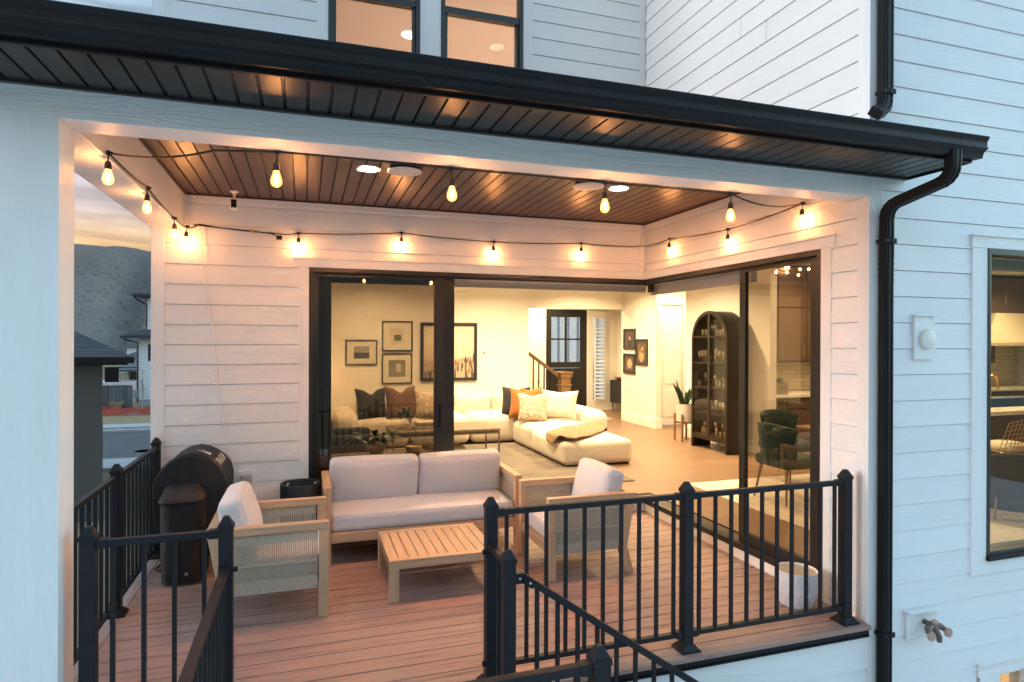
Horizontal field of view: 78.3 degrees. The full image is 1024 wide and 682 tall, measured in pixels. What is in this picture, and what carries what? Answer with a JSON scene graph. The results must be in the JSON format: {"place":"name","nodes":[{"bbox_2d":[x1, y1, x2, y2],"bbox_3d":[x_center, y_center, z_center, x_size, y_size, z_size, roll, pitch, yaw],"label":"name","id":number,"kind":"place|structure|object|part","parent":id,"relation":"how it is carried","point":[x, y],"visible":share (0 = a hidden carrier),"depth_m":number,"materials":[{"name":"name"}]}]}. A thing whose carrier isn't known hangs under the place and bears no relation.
{"place":"outdoors","nodes":[
{"label":"outdoors","id":0,"kind":"place"},
{"bbox_2d":[55,0,150,250],"label":"sky","id":1,"kind":"structure","parent":0,"point":[99,220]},
{"bbox_2d":[74,331,133,522],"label":"stucco garage","id":2,"kind":"structure","parent":0,"point":[92,357],"depth_m":13.99,"materials":[{"name":"paint"}]},
{"bbox_2d":[77,365,138,644],"bbox_3d":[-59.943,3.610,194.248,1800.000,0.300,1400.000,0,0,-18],"label":"ground","id":3,"kind":"structure","parent":0,"point":[106,475],"depth_m":13.30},
{"bbox_2d":[103,380,138,400],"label":"white retaining wall","id":4,"kind":"structure","parent":3,"relation":"on","point":[131,382],"depth_m":40.97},
{"bbox_2d":[105,367,136,381],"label":"balcony railing","id":5,"kind":"object","parent":4,"relation":"on","point":[111,374],"visible":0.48,"depth_m":41.15,"materials":[{"name":"black metal"}]},
{"bbox_2d":[102,405,150,416],"bbox_3d":[-18.776,3.932,36.576,100.000,0.020,6.300,0,0,-18],"label":"mulch bed","id":6,"kind":"object","parent":3,"relation":"on","point":[131,413],"depth_m":33.62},
{"bbox_2d":[108,400,124,409],"bbox_3d":[-22.421,3.627,35.647,1.049,0.610,1.030,0,0,-18],"label":"dry grass clump","id":7,"kind":"object","parent":6,"relation":"on","point":[116,405],"visible":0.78,"depth_m":35.50,"materials":[{"name":"beige plant"}]},
{"bbox_2d":[102,385,132,408],"bbox_3d":[-23.834,3.228,35.584,4.165,1.400,0.110,0,0,-18],"label":"board fence","id":8,"kind":"object","parent":6,"relation":"on","point":[111,393],"visible":0.24,"depth_m":36.03,"materials":[{"name":"grey wood"}]},
{"bbox_2d":[102,406,150,415],"bbox_3d":[-20.833,3.775,34.637,5.847,0.340,3.470,0,0,-18],"label":"orange netting","id":9,"kind":"object","parent":6,"relation":"on","point":[107,411],"visible":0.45,"depth_m":34.20,"materials":[{"name":"plastic"}]},
{"bbox_2d":[137,368,146,407],"bbox_3d":[-20.949,2.680,35.731,0.528,2.515,0.522,0,0,23],"label":"bare sapling","id":10,"kind":"object","parent":6,"relation":"on","point":[142,388],"visible":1,"depth_m":35.69,"materials":[{"name":"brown plant"}]},
{"bbox_2d":[120,290,150,405],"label":"neighbour house","id":11,"kind":"structure","parent":3,"relation":"on","point":[143,352],"depth_m":38.19,"materials":[{"name":"concrete"}]},
{"bbox_2d":[148,344,150,360],"bbox_3d":[-21.533,0.704,38.432,1.200,1.010,0.036,0,0,-18],"label":"window","id":12,"kind":"structure","parent":11,"relation":"in","point":[149,345],"depth_m":38.25,"materials":[{"name":"black metal"}]},
{"bbox_2d":[0,0,1023,681],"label":"house","id":13,"kind":"structure","parent":3,"relation":"on","point":[882,140],"depth_m":4.49,"materials":[{"name":"paint"}]},
{"bbox_2d":[200,228,240,481],"bbox_3d":[-2.578,0.145,5.611,0.380,2.283,0.039,0,0,-10],"label":"power cord","id":14,"kind":"object","parent":13,"relation":"hanging from","point":[215,354],"visible":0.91,"depth_m":5.60,"materials":[{"name":"plastic"}]},
{"bbox_2d":[230,190,237,209],"bbox_3d":[-2.409,-1.217,5.456,0.068,0.162,0.076,0,0,-18],"label":"security camera","id":15,"kind":"object","parent":13,"relation":"attached to","point":[234,203],"visible":1,"depth_m":5.43,"materials":[{"name":"white paint"}]},
{"bbox_2d":[238,470,255,495],"bbox_3d":[-2.391,1.321,5.661,0.155,0.293,0.105,0,0,-18],"label":"outdoor socket","id":16,"kind":"object","parent":13,"relation":"attached to","point":[249,476],"visible":0.34,"depth_m":5.68,"materials":[{"name":"grey plastic"}]},
{"bbox_2d":[331,420,375,453],"bbox_3d":[-2.074,1.336,7.736,0.750,0.810,0.820,0,0,-18],"label":"grey lounge chair","id":17,"kind":"object","parent":13,"relation":"on","point":[339,436],"visible":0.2,"depth_m":7.39,"materials":[{"name":"fabric"}]},
{"bbox_2d":[346,340,376,364],"bbox_3d":[-2.631,0.200,11.006,0.541,0.440,0.029,0,0,-18],"label":"framed print","id":18,"kind":"object","parent":13,"relation":"attached to","point":[361,352],"visible":1,"depth_m":11.01},
{"bbox_2d":[356,165,380,172],"bbox_3d":[-1.073,-1.287,4.709,0.184,0.010,0.184,0,0,-18],"label":"ceiling light","id":19,"kind":"object","parent":13,"relation":"attached to","point":[368,168],"visible":1,"depth_m":4.70,"materials":[{"name":"white paint"}]},
{"bbox_2d":[328,0,419,52],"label":"window","id":20,"kind":"structure","parent":13,"relation":"in","point":[414,5],"depth_m":6.13,"materials":[{"name":"brown metal"}]},
{"bbox_2d":[313,274,443,478],"bbox_3d":[-1.280,0.550,6.131,1.249,2.365,0.050,0,0,-18],"label":"sliding door","id":21,"kind":"structure","parent":13,"relation":"in","point":[438,389],"depth_m":6.28,"materials":[{"name":"brown metal"}]},
{"bbox_2d":[331,449,426,458],"bbox_3d":[-1.470,1.490,6.872,1.070,0.510,0.320,0,0,-18],"label":"plant table","id":22,"kind":"object","parent":13,"relation":"on","point":[368,453],"visible":0.22,"depth_m":6.91,"materials":[{"name":"brown wood"}]},
{"bbox_2d":[340,430,401,454],"bbox_3d":[-1.513,1.094,6.823,0.529,0.282,0.505,0,0,31],"label":"leafy houseplant","id":23,"kind":"object","parent":22,"relation":"on","point":[379,447],"visible":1,"depth_m":6.81,"materials":[{"name":"plant"}]},
{"bbox_2d":[406,444,421,452],"bbox_3d":[-1.093,1.198,6.994,0.180,0.075,0.180,0,0,-18],"label":"candle bowl","id":24,"kind":"object","parent":22,"relation":"on","point":[413,448],"visible":1,"depth_m":6.93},
{"bbox_2d":[323,277,454,470],"bbox_3d":[-1.195,0.550,6.214,1.278,2.365,0.035,0,0,-18],"label":"sliding door","id":25,"kind":"structure","parent":13,"relation":"in","point":[449,398],"depth_m":6.36,"materials":[{"name":"brown metal"}]},
{"bbox_2d":[382,353,411,383],"bbox_3d":[-2.044,0.488,11.199,0.538,0.542,0.029,0,0,-18],"label":"framed print","id":26,"kind":"object","parent":13,"relation":"attached to","point":[396,368],"visible":1,"depth_m":11.20},
{"bbox_2d":[382,321,412,350],"bbox_3d":[-2.039,-0.088,11.199,0.539,0.535,0.029,0,0,-18],"label":"framed print","id":27,"kind":"object","parent":13,"relation":"attached to","point":[397,335],"visible":1,"depth_m":11.20,"materials":[{"name":"paper"}]},
{"bbox_2d":[387,164,421,176],"bbox_3d":[-0.801,-1.275,4.698,0.254,0.033,0.254,0,0,-18],"label":"ceiling speaker","id":28,"kind":"object","parent":13,"relation":"attached to","point":[403,170],"visible":0.98,"depth_m":4.64,"materials":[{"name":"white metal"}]},
{"bbox_2d":[402,31,410,38],"bbox_3d":[-1.256,-3.896,7.724,0.340,0.320,0.340,0,0,-18],"label":"ceiling light","id":29,"kind":"object","parent":13,"relation":"hanging from","point":[406,34],"visible":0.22,"depth_m":7.69,"materials":[{"name":"white ceramic"}]},
{"bbox_2d":[420,322,476,380],"bbox_3d":[-1.149,0.195,11.484,1.052,1.059,0.044,0,0,-18],"label":"framed painting","id":30,"kind":"object","parent":13,"relation":"attached to","point":[465,351],"visible":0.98,"depth_m":11.54},
{"bbox_2d":[104,149,805,256],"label":"string lights","id":31,"kind":"object","parent":13,"relation":"attached to","point":[108,166],"visible":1,"depth_m":3.91,"materials":[{"name":"black glass"}]},
{"bbox_2d":[331,390,631,466],"bbox_3d":[-0.502,1.324,9.916,4.525,0.855,3.255,0,0,-18],"label":"sectional sofa","id":32,"kind":"object","parent":13,"relation":"on","point":[606,447],"visible":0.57,"depth_m":10.16,"materials":[{"name":"beige fabric"}]},
{"bbox_2d":[354,388,385,419],"bbox_3d":[-2.278,1.025,10.192,0.520,0.519,0.260,0,0,-30],"label":"throw pillow","id":33,"kind":"object","parent":32,"relation":"on","point":[373,405],"visible":0.98,"depth_m":10.10,"materials":[{"name":"grey fabric"}]},
{"bbox_2d":[384,386,414,418],"bbox_3d":[-1.822,1.006,10.310,0.530,0.534,0.252,0,0,-26],"label":"throw pillow","id":34,"kind":"object","parent":32,"relation":"on","point":[396,400],"visible":0.88,"depth_m":10.22,"materials":[{"name":"brown fabric"}]},
{"bbox_2d":[414,391,432,417],"bbox_3d":[-1.373,1.057,10.416,0.500,0.456,0.259,0,0,-12],"label":"throw pillow","id":35,"kind":"object","parent":32,"relation":"on","point":[423,405],"visible":0.62,"depth_m":10.31,"materials":[{"name":"fabric"}]},
{"bbox_2d":[501,386,529,414],"bbox_3d":[0.061,1.041,10.823,0.500,0.505,0.232,0,0,10],"label":"throw pillow","id":36,"kind":"object","parent":32,"relation":"on","point":[506,404],"visible":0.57,"depth_m":10.78,"materials":[{"name":"grey fabric"}]},
{"bbox_2d":[508,388,539,417],"bbox_3d":[0.206,1.062,10.702,0.520,0.509,0.242,0,0,12],"label":"throw pillow","id":37,"kind":"object","parent":32,"relation":"on","point":[514,410],"visible":0.38,"depth_m":10.66,"materials":[{"name":"orange fabric"}]},
{"bbox_2d":[520,387,541,393],"bbox_3d":[0.366,1.052,10.860,0.480,0.485,0.220,0,0,-38],"label":"throw pillow","id":38,"kind":"object","parent":32,"relation":"on","point":[524,390],"visible":0.1,"depth_m":10.89,"materials":[{"name":"orange fabric"}]},
{"bbox_2d":[517,393,547,420],"bbox_3d":[0.341,1.098,10.452,0.500,0.456,0.242,0,0,-2],"label":"throw pillow","id":39,"kind":"object","parent":32,"relation":"on","point":[532,407],"visible":1,"depth_m":10.37,"materials":[{"name":"fabric"}]},
{"bbox_2d":[543,390,577,419],"bbox_3d":[0.810,1.089,10.753,0.640,0.485,0.300,0,0,20],"label":"throw pillow","id":40,"kind":"object","parent":32,"relation":"on","point":[560,404],"visible":0.87,"depth_m":10.63,"materials":[{"name":"beige fabric"}]},
{"bbox_2d":[545,421,606,442],"bbox_3d":[1.003,1.416,9.459,0.684,0.254,1.601,0,0,28],"label":"knitted throw","id":41,"kind":"object","parent":32,"relation":"on","point":[576,431],"visible":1,"depth_m":9.20,"materials":[{"name":"fabric"}]},
{"bbox_2d":[441,0,523,67],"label":"window","id":42,"kind":"structure","parent":13,"relation":"in","point":[446,11],"depth_m":6.41,"materials":[{"name":"brown metal"}]},
{"bbox_2d":[489,43,503,50],"bbox_3d":[-0.195,-3.749,8.030,0.190,0.008,0.190,0,0,-18],"label":"indoor downlight","id":43,"kind":"object","parent":13,"relation":"attached to","point":[496,46],"visible":1,"depth_m":8.02,"materials":[{"name":"white paint"}]},
{"bbox_2d":[385,442,634,491],"bbox_3d":[-0.651,1.736,8.835,3.550,0.013,3.200,0,0,-18],"label":"striped rug","id":44,"kind":"object","parent":13,"relation":"on","point":[525,462],"visible":0.14,"depth_m":8.97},
{"bbox_2d":[386,421,499,452],"bbox_3d":[-1.053,1.508,9.516,1.610,0.464,0.755,0,0,-18],"label":"table","id":45,"kind":"object","parent":44,"relation":"on","point":[460,428],"visible":0.71,"depth_m":9.33,"materials":[{"name":"beige wood"}]},
{"bbox_2d":[394,407,412,425],"bbox_3d":[-1.584,1.119,9.211,0.312,0.318,0.312,0,0,-18],"label":"vase of greenery","id":46,"kind":"object","parent":45,"relation":"on","point":[404,412],"visible":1,"depth_m":9.19,"materials":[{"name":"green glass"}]},
{"bbox_2d":[412,424,432,427],"bbox_3d":[-1.289,1.260,9.340,0.350,0.026,0.260,0,0,-18],"label":"book","id":47,"kind":"object","parent":45,"relation":"on","point":[413,425],"visible":0.5,"depth_m":9.21,"materials":[{"name":"beige paper"}]},
{"bbox_2d":[413,422,432,425],"bbox_3d":[-1.287,1.232,9.341,0.315,0.026,0.260,0,0,-18],"label":"book","id":48,"kind":"object","parent":47,"relation":"on","point":[414,423],"visible":0.5,"depth_m":9.21,"materials":[{"name":"beige paper"}]},
{"bbox_2d":[415,420,432,423],"bbox_3d":[-1.284,1.204,9.341,0.280,0.026,0.260,0,0,-18],"label":"book","id":49,"kind":"object","parent":48,"relation":"on","point":[423,421],"visible":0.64,"depth_m":9.31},
{"bbox_2d":[454,280,645,292],"bbox_3d":[0.463,-0.596,6.867,2.230,0.076,0.050,0,0,-18],"label":"roller shade","id":50,"kind":"object","parent":13,"relation":"attached to","point":[538,285],"visible":0.88,"depth_m":6.82,"materials":[{"name":"grey fabric"}]},
{"bbox_2d":[528,351,573,391],"bbox_3d":[0.304,0.707,13.975,1.797,2.055,1.180,0,0,-18],"label":"stair banister","id":51,"kind":"object","parent":13,"relation":"on","point":[564,381],"visible":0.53,"depth_m":13.67,"materials":[{"name":"brown wood"}]},
{"bbox_2d":[546,309,586,406],"bbox_3d":[1.345,0.478,15.515,1.100,2.515,0.120,0,0,-18],"label":"front door","id":52,"kind":"structure","parent":13,"relation":"in","point":[578,382],"depth_m":15.57,"materials":[{"name":"black paint"}]},
{"bbox_2d":[573,180,603,190],"bbox_3d":[0.625,-1.271,5.134,0.254,0.033,0.254,0,0,-18],"label":"ceiling speaker","id":53,"kind":"object","parent":13,"relation":"attached to","point":[585,186],"visible":0.94,"depth_m":5.11,"materials":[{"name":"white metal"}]},
{"bbox_2d":[610,379,620,409],"bbox_3d":[2.698,1.355,15.457,0.240,0.771,0.800,0,0,-18],"label":"foyer console","id":54,"kind":"object","parent":13,"relation":"on","point":[615,390],"visible":0.43,"depth_m":15.52,"materials":[{"name":"black paint"}]},
{"bbox_2d":[607,185,629,190],"bbox_3d":[0.895,-1.282,5.289,0.184,0.010,0.184,0,0,-18],"label":"ceiling light","id":55,"kind":"object","parent":13,"relation":"attached to","point":[618,188],"visible":1,"depth_m":5.28,"materials":[{"name":"white paint"}]},
{"bbox_2d":[623,329,635,349],"bbox_3d":[2.517,-0.042,13.501,0.029,0.443,0.505,0,0,-18],"label":"framed photograph","id":56,"kind":"object","parent":13,"relation":"attached to","point":[629,336],"visible":1,"depth_m":13.49},
{"bbox_2d":[623,353,635,373],"bbox_3d":[2.515,0.485,13.502,0.029,0.429,0.505,0,0,-18],"label":"framed photograph","id":57,"kind":"object","parent":13,"relation":"attached to","point":[629,366],"visible":1,"depth_m":13.49},
{"bbox_2d":[635,339,647,365],"bbox_3d":[2.678,0.230,13.008,0.029,0.540,0.480,0,0,-18],"label":"framed photograph","id":58,"kind":"object","parent":13,"relation":"attached to","point":[641,351],"visible":1,"depth_m":13.00},
{"bbox_2d":[662,305,681,424],"bbox_3d":[3.299,0.492,13.045,0.494,2.480,0.052,0,0,-18],"label":"hall door","id":59,"kind":"structure","parent":13,"relation":"in","point":[671,314],"depth_m":13.02,"materials":[{"name":"white paint"}]},
{"bbox_2d":[672,380,690,441],"bbox_3d":[3.008,1.213,10.983,0.374,1.075,0.478,0,0,19],"label":"snake plant","id":60,"kind":"object","parent":13,"relation":"on","point":[682,415],"visible":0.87,"depth_m":10.95,"materials":[{"name":"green plant"}]},
{"bbox_2d":[650,271,756,294],"bbox_3d":[1.874,-0.574,6.382,0.060,0.108,1.720,0,0,-18],"label":"roller shade","id":61,"kind":"object","parent":13,"relation":"attached to","point":[712,282],"visible":0.9,"depth_m":6.24,"materials":[{"name":"grey fabric"}]},
{"bbox_2d":[691,311,738,454],"bbox_3d":[3.322,0.635,10.155,0.361,2.236,0.938,0,0,-18],"label":"arched cabinet","id":62,"kind":"object","parent":13,"relation":"on","point":[703,397],"visible":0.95,"depth_m":10.30,"materials":[{"name":"black wood"}]},
{"bbox_2d":[755,374,766,383],"bbox_3d":[3.820,0.586,9.655,0.009,0.140,0.240,0,0,-18],"label":"light switch","id":63,"kind":"object","parent":13,"relation":"attached to","point":[760,379],"visible":1,"depth_m":9.66,"materials":[{"name":"white paint"}]},
{"bbox_2d":[739,258,816,568],"bbox_3d":[2.150,0.563,5.082,0.040,2.365,0.919,0,0,-18],"label":"sliding door","id":64,"kind":"structure","parent":13,"relation":"in","point":[769,547],"depth_m":5.27,"materials":[{"name":"brown metal"}]},
{"bbox_2d":[775,266,809,275],"bbox_3d":[3.195,-1.008,7.140,0.420,0.525,0.149,0,0,-18],"label":"chandelier","id":65,"kind":"object","parent":13,"relation":"hanging from","point":[788,267],"visible":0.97,"depth_m":7.13,"materials":[{"name":"white glass"}]},
{"bbox_2d":[690,474,1023,543],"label":"pale rug","id":66,"kind":"object","parent":13,"relation":"on","point":[1005,526],"visible":0.18,"depth_m":6.65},
{"bbox_2d":[754,422,809,505],"bbox_3d":[3.032,1.322,6.958,0.582,0.854,0.602,0,0,-18],"label":"dining chair","id":67,"kind":"object","parent":66,"relation":"on","point":[778,446],"visible":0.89,"depth_m":6.75,"materials":[{"name":"green fabric"}]},
{"bbox_2d":[757,409,809,475],"bbox_3d":[3.487,1.321,8.013,0.602,0.854,0.582,0,0,-18],"label":"dining chair","id":68,"kind":"object","parent":66,"relation":"on","point":[785,418],"visible":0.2,"depth_m":8.21,"materials":[{"name":"green fabric"}]},
{"bbox_2d":[796,425,809,430],"bbox_3d":[4.267,1.377,7.237,1.500,0.748,1.100,0,0,-18],"label":"dining table","id":69,"kind":"object","parent":66,"relation":"on","point":[805,427],"visible":0.08,"depth_m":7.41,"materials":[{"name":"brown wood"}]},
{"bbox_2d":[990,453,1023,519],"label":"dining chair","id":70,"kind":"object","parent":66,"relation":"on","point":[1006,481],"visible":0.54,"depth_m":6.11,"materials":[{"name":"grey fabric"}]},
{"bbox_2d":[776,267,1023,440],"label":"kitchen units","id":71,"kind":"object","parent":13,"relation":"attached to","point":[794,326],"visible":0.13,"depth_m":10.54,"materials":[{"name":"brown wood"}]},
{"bbox_2d":[776,378,788,394],"bbox_3d":[4.319,0.719,10.207,0.339,0.295,0.413,0,0,-18],"label":"counter plant","id":72,"kind":"object","parent":71,"relation":"on","point":[782,388],"visible":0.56,"depth_m":10.14,"materials":[{"name":"green ceramic"}]},
{"bbox_3d":[5.781,-0.420,10.802,4.110,1.500,0.056,0,0,-18],"label":"cupboard door","id":73,"kind":"part","parent":71,"relation":"part of","materials":[{"name":"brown wood"}]},
{"bbox_3d":[7.083,1.289,10.976,6.700,0.710,0.046,0,0,-18],"label":"cupboard door","id":74,"kind":"part","parent":71,"relation":"part of","materials":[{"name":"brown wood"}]},
{"bbox_2d":[910,314,938,358],"bbox_3d":[2.839,-0.027,4.331,0.208,0.307,0.064,0,0,-18],"label":"wall alarm","id":75,"kind":"object","parent":13,"relation":"attached to","point":[923,336],"depth_m":4.31,"materials":[{"name":"beige plastic"}]},
{"bbox_2d":[903,605,952,642],"bbox_3d":[2.835,1.944,4.284,0.298,0.198,0.162,0,0,-18],"label":"garden tap","id":76,"kind":"object","parent":13,"relation":"attached to","point":[921,622],"visible":1,"depth_m":4.30,"materials":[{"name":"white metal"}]},
{"bbox_2d":[986,248,1023,561],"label":"window","id":77,"kind":"structure","parent":13,"relation":"in","point":[1008,549],"depth_m":4.54,"materials":[{"name":"brown metal"}]},
{"bbox_2d":[991,313,1023,345],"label":"range hood","id":78,"kind":"object","parent":13,"relation":"attached to","point":[1007,329],"visible":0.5,"depth_m":11.78,"materials":[{"name":"beige paint"}]},
{"bbox_2d":[991,258,1023,271],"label":"roller shade","id":79,"kind":"object","parent":13,"relation":"attached to","point":[1012,265],"depth_m":4.83,"materials":[{"name":"grey fabric"}]},
{"bbox_2d":[991,668,1023,681],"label":"window","id":80,"kind":"structure","parent":13,"relation":"in","point":[1017,675],"depth_m":4.68,"materials":[{"name":"white glass"}]},
{"bbox_2d":[991,420,1023,452],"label":"wire stool","id":81,"kind":"object","parent":13,"relation":"on","point":[1008,445],"visible":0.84,"depth_m":7.38,"materials":[{"name":"gold metal"}]},
{"bbox_2d":[551,317,603,400],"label":"facing house","id":82,"kind":"structure","parent":3,"relation":"on","point":[558,331],"depth_m":30.86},
{"bbox_2d":[593,359,599,398],"bbox_3d":[2.110,1.242,17.042,0.754,1.586,0.715,0,0,-18],"label":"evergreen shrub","id":83,"kind":"object","parent":3,"relation":"on","point":[593,383],"visible":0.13,"depth_m":17.01,"materials":[{"name":"green plant"}]},
{"bbox_2d":[74,244,150,353],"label":"hillside","id":84,"kind":"structure","parent":0,"point":[109,309],"depth_m":197.15,"materials":[{"name":"grey plant"}]},
{"bbox_2d":[103,458,138,471],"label":"pavement","id":85,"kind":"structure","parent":0,"point":[109,464],"depth_m":19.99,"materials":[{"name":"concrete"}]},
{"bbox_2d":[102,415,150,424],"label":"lawn","id":86,"kind":"structure","parent":0,"point":[126,419],"depth_m":31.41,"materials":[{"name":"green plant"}]},
{"bbox_2d":[103,431,150,458],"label":"road","id":87,"kind":"structure","parent":0,"point":[123,445],"depth_m":24.20,"materials":[{"name":"grey asphalt"}]},
{"bbox_2d":[103,428,150,459],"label":"kerb","id":88,"kind":"structure","parent":87,"relation":"on","point":[128,430],"depth_m":27.28,"materials":[{"name":"concrete"}]},
{"bbox_2d":[103,423,150,429],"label":"pavement","id":89,"kind":"structure","parent":0,"point":[125,426],"depth_m":28.36,"materials":[{"name":"concrete"}]},
{"bbox_2d":[117,360,136,379],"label":"house","id":90,"kind":"structure","parent":0,"point":[134,364],"depth_m":57.21,"materials":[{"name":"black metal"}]},
{"bbox_2d":[129,372,136,379],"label":"window","id":91,"kind":"structure","parent":90,"relation":"in","point":[132,373],"depth_m":57.31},
{"bbox_2d":[119,351,136,372],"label":"distant house","id":92,"kind":"structure","parent":0,"point":[134,354],"depth_m":75.57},
{"bbox_2d":[125,343,136,353],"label":"distant house","id":93,"kind":"structure","parent":0,"point":[132,348],"depth_m":90.68,"materials":[{"name":"white"}]},
{"bbox_2d":[991,406,1023,453],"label":"kitchen island","id":94,"kind":"structure","parent":0,"point":[1002,418],"depth_m":8.30,"materials":[{"name":"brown wood"}]},
{"bbox_2d":[991,374,998,388],"bbox_3d":[6.708,0.680,8.771,0.202,0.445,0.068,0,0,-18],"label":"island tap","id":95,"kind":"object","parent":94,"relation":"on","point":[997,381],"visible":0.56,"depth_m":8.78,"materials":[{"name":"gold metal"}]},
{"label":"patio","id":96,"kind":"structure","parent":0,"visible":0},
{"bbox_2d":[73,511,870,681],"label":"deck","id":97,"kind":"structure","parent":96,"relation":"on","point":[428,626],"depth_m":4.20,"materials":[{"name":"brown wood"}]},
{"bbox_2d":[73,437,161,666],"bbox_3d":[-2.666,1.352,4.198,0.128,1.030,2.713,0,0,-18],"label":"deck railing","id":98,"kind":"object","parent":97,"relation":"on","point":[149,461],"visible":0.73,"depth_m":4.29,"materials":[{"name":"black metal"}]},
{"bbox_2d":[77,515,234,681],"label":"deck railing","id":99,"kind":"object","parent":97,"relation":"on","point":[90,542],"visible":0.99,"depth_m":2.91,"materials":[{"name":"black metal"}]},
{"bbox_2d":[152,444,233,585],"bbox_3d":[-2.604,1.367,5.145,0.540,0.955,0.793,0,0,-18],"label":"covered grill","id":100,"kind":"object","parent":97,"relation":"on","point":[192,484],"visible":0.84,"depth_m":4.89,"materials":[{"name":"black metal"}]},
{"bbox_2d":[178,566,237,681],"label":"landing railing","id":101,"kind":"object","parent":97,"relation":"on","point":[205,660],"visible":1,"depth_m":2.55,"materials":[{"name":"black metal"}]},
{"bbox_2d":[207,481,328,616],"bbox_3d":[-1.722,1.454,4.510,0.765,0.832,0.736,0,0,-18],"label":"armchair","id":102,"kind":"object","parent":97,"relation":"on","point":[271,556],"visible":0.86,"depth_m":4.23,"materials":[{"name":"brown wood"}]},
{"bbox_2d":[280,478,319,522],"bbox_3d":[-1.859,1.554,5.523,0.336,0.625,0.336,0,0,-18],"label":"drinks cooler","id":103,"kind":"object","parent":97,"relation":"on","point":[301,488],"visible":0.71,"depth_m":5.41,"materials":[{"name":"black plastic"}]},
{"bbox_2d":[321,449,521,566],"bbox_3d":[-0.845,1.461,5.804,1.734,0.816,0.728,0,0,-18],"label":"outdoor sofa","id":104,"kind":"object","parent":97,"relation":"on","point":[368,497],"visible":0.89,"depth_m":5.71,"materials":[{"name":"white fabric"}]},
{"bbox_2d":[378,523,483,602],"bbox_3d":[-0.607,1.722,4.966,0.807,0.300,0.750,0,0,-18],"label":"coffee table","id":105,"kind":"object","parent":97,"relation":"on","point":[398,549],"visible":0.91,"depth_m":4.82,"materials":[{"name":"brown wood"}]},
{"bbox_2d":[464,643,612,681],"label":"landing railing","id":106,"kind":"object","parent":97,"relation":"on","point":[596,664],"visible":1,"depth_m":2.19,"materials":[{"name":"black metal"}]},
{"bbox_2d":[519,458,635,581],"bbox_3d":[0.535,1.459,5.356,0.765,0.832,0.736,0,0,-18],"label":"armchair","id":107,"kind":"object","parent":97,"relation":"on","point":[592,479],"visible":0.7,"depth_m":5.11,"materials":[{"name":"brown wood"}]},
{"bbox_2d":[482,543,698,681],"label":"stair railing","id":108,"kind":"object","parent":97,"relation":"on","point":[509,577],"visible":1,"depth_m":3.22,"materials":[{"name":"black metal"}]},
{"bbox_2d":[476,469,859,678],"bbox_3d":[1.059,1.369,3.838,2.603,1.022,0.128,0,0,-18],"label":"deck railing","id":109,"kind":"object","parent":97,"relation":"on","point":[685,496],"visible":0.93,"depth_m":3.81,"materials":[{"name":"black metal"}]},
{"bbox_2d":[774,562,817,609],"bbox_3d":[2.033,1.755,4.500,0.288,0.254,0.292,0,0,-18],"label":"white planter","id":110,"kind":"object","parent":97,"relation":"on","point":[798,584],"visible":0.66,"depth_m":4.41,"materials":[{"name":"white ceramic"}]}
]}

